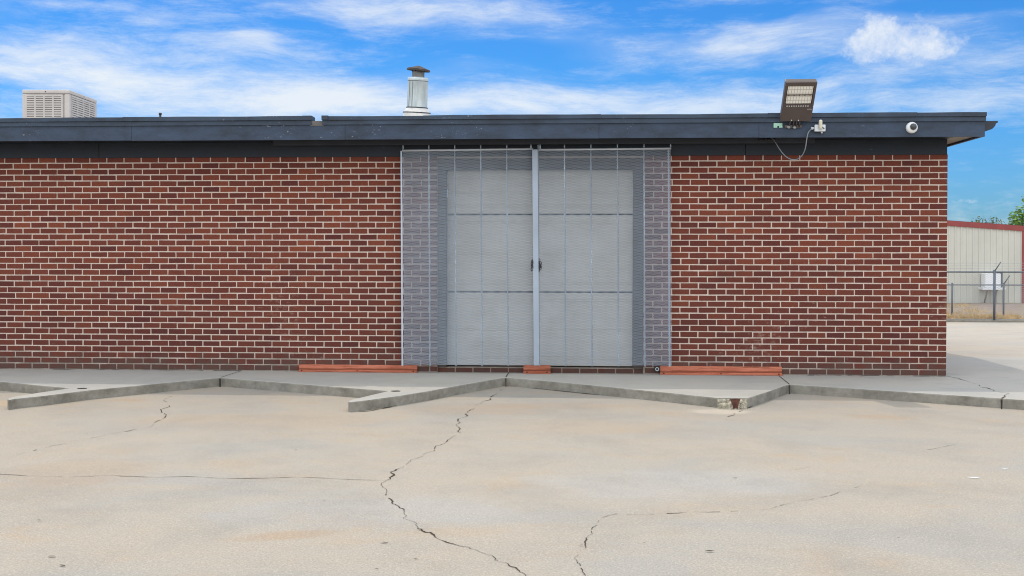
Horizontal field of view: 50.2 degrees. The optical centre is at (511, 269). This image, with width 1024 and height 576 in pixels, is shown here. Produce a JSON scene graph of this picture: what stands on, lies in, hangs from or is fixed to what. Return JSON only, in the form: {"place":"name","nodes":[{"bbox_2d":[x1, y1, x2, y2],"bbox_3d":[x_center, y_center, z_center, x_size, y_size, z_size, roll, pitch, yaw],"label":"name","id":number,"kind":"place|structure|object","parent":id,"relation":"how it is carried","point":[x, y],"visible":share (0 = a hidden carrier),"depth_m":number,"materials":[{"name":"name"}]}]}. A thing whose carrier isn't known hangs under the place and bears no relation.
{"place":"outdoors","nodes":[
{"label":"outdoors","id":0,"kind":"place"},
{"bbox_2d":[0,322,1023,575],"bbox_3d":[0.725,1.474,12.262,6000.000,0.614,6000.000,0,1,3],"label":"ground","id":1,"kind":"structure","parent":0,"point":[502,480],"depth_m":6.77,"materials":[{"name":"concrete"}]},
{"bbox_2d":[0,112,997,375],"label":"brick building","id":2,"kind":"structure","parent":1,"relation":"on","point":[240,244],"depth_m":12.35,"materials":[{"name":"red brick"}]},
{"bbox_2d":[22,90,96,117],"bbox_3d":[-6.394,-2.066,15.494,0.660,0.828,0.996,0,1,0],"label":"rooftop cooler","id":3,"kind":"object","parent":2,"relation":"on","point":[52,103],"visible":0.41,"depth_m":15.00,"materials":[{"name":"beige metal"}]},
{"bbox_2d":[403,66,430,115],"bbox_3d":[-1.238,-2.254,14.193,0.367,0.776,0.388,0,1,3],"label":"flue pipe","id":4,"kind":"object","parent":2,"relation":"on","point":[417,94],"visible":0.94,"depth_m":14.06,"materials":[{"name":"metal"}]},
{"bbox_2d":[447,169,632,366],"bbox_3d":[0.313,-0.018,12.410,2.102,2.231,0.049,0,1,3],"label":"garage door","id":5,"kind":"structure","parent":2,"relation":"in","point":[570,364],"depth_m":12.38,"materials":[{"name":"grey metal"}]},
{"bbox_2d":[273,138,814,145],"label":"gate track","id":6,"kind":"structure","parent":2,"relation":"attached to","point":[546,142],"depth_m":12.08,"materials":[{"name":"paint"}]},
{"bbox_2d":[400,145,538,365],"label":"gate","id":7,"kind":"structure","parent":6,"relation":"hanging from","point":[535,255],"depth_m":12.18,"materials":[{"name":"metal"}]},
{"bbox_2d":[531,259,541,270],"bbox_3d":[0.268,-0.053,12.120,0.127,0.146,0.083,0,1,3],"label":"chain","id":8,"kind":"object","parent":7,"relation":"attached to","point":[540,266],"visible":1,"depth_m":12.09,"materials":[{"name":"metal"}]},
{"bbox_2d":[538,144,671,366],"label":"gate","id":9,"kind":"structure","parent":6,"relation":"hanging from","point":[590,149],"depth_m":12.09,"materials":[{"name":"metal"}]},
{"bbox_2d":[774,123,781,127],"bbox_3d":[2.825,-1.535,11.614,0.092,0.050,0.009,0,1,3],"label":"cover plate","id":10,"kind":"object","parent":2,"relation":"attached to","point":[777,124],"visible":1,"depth_m":11.61,"materials":[{"name":"green plastic"}]},
{"bbox_2d":[779,79,816,128],"bbox_3d":[2.982,-1.734,11.409,0.320,0.483,0.392,0,1,3],"label":"floodlight","id":11,"kind":"object","parent":2,"relation":"attached to","point":[798,99],"visible":1,"depth_m":11.37,"materials":[{"name":"brown metal"}]},
{"bbox_2d":[811,120,825,132],"bbox_3d":[3.241,-1.514,11.551,0.157,0.140,0.086,0,1,3],"label":"junction box","id":12,"kind":"object","parent":2,"relation":"attached to","point":[820,127],"visible":1,"depth_m":11.54,"materials":[{"name":"beige plastic"}]},
{"bbox_2d":[771,129,811,159],"bbox_3d":[2.986,-1.339,11.715,0.496,0.333,0.060,1,1,41],"label":"cable","id":13,"kind":"object","parent":12,"relation":"hanging from","point":[804,149],"visible":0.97,"depth_m":11.68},
{"bbox_2d":[906,122,917,132],"bbox_3d":[4.213,-1.499,11.500,0.120,0.120,0.075,0,1,3],"label":"dome camera","id":14,"kind":"object","parent":2,"relation":"attached to","point":[911,127],"visible":1,"depth_m":11.50,"materials":[{"name":"white plastic"}]},
{"bbox_2d":[946,220,1023,302],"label":"metal building","id":15,"kind":"structure","parent":1,"relation":"on","point":[985,246],"depth_m":42.05,"materials":[{"name":"beige metal"}]},
{"bbox_2d":[946,262,1023,319],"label":"chain link fence","id":16,"kind":"object","parent":1,"relation":"on","point":[994,281],"visible":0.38,"depth_m":31.52,"materials":[{"name":"metal"}]},
{"bbox_2d":[946,320,1023,321],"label":"fence kerb","id":17,"kind":"structure","parent":1,"relation":"on","point":[984,320],"depth_m":31.51,"materials":[{"name":"concrete"}]},
{"bbox_2d":[946,303,1023,318],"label":"verge","id":18,"kind":"structure","parent":1,"relation":"on","point":[998,307],"depth_m":37.74,"materials":[{"name":"beige plant"}]},
{"bbox_2d":[946,276,1023,316],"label":"chain link fence","id":19,"kind":"object","parent":18,"relation":"on","point":[952,297],"visible":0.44,"depth_m":32.41,"materials":[{"name":"metal"}]},
{"bbox_2d":[978,273,1005,302],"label":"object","id":20,"kind":"structure","parent":1,"relation":"on","point":[997,278],"depth_m":41.58,"materials":[{"name":"white metal"}]},
{"bbox_2d":[986,217,1001,223],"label":"tree","id":21,"kind":"object","parent":1,"relation":"on","point":[993,222],"visible":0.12,"depth_m":94.80,"materials":[{"name":"green plant"}]},
{"bbox_2d":[1007,195,1023,225],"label":"tree","id":22,"kind":"object","parent":1,"relation":"on","point":[1015,219],"visible":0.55,"depth_m":60.02,"materials":[{"name":"green plant"}]},
{"bbox_2d":[0,356,1023,411],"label":"sidewalk","id":23,"kind":"structure","parent":0,"point":[994,382],"depth_m":11.32,"materials":[{"name":"concrete"}]},
{"bbox_2d":[298,364,416,372],"bbox_3d":[-1.746,1.114,12.357,1.354,0.079,0.074,0,1,3],"label":"gate guide","id":24,"kind":"object","parent":23,"relation":"on","point":[355,368],"visible":1,"depth_m":12.37,"materials":[{"name":"orange metal"}]},
{"bbox_2d":[523,365,550,373],"bbox_3d":[0.279,1.113,12.237,0.304,0.091,0.074,0,1,3],"label":"gate guide","id":25,"kind":"object","parent":23,"relation":"on","point":[536,369],"visible":0.97,"depth_m":12.26,"materials":[{"name":"orange metal"}]},
{"bbox_2d":[654,366,782,375],"bbox_3d":[2.283,1.117,12.118,1.408,0.092,0.074,0,1,3],"label":"gate guide","id":26,"kind":"object","parent":23,"relation":"on","point":[709,370],"visible":1,"depth_m":12.13,"materials":[{"name":"orange metal"}]},
{"bbox_2d":[0,0,1023,224],"label":"sky","id":27,"kind":"structure","parent":0,"point":[136,58],"materials":[{"name":"blue"}]},
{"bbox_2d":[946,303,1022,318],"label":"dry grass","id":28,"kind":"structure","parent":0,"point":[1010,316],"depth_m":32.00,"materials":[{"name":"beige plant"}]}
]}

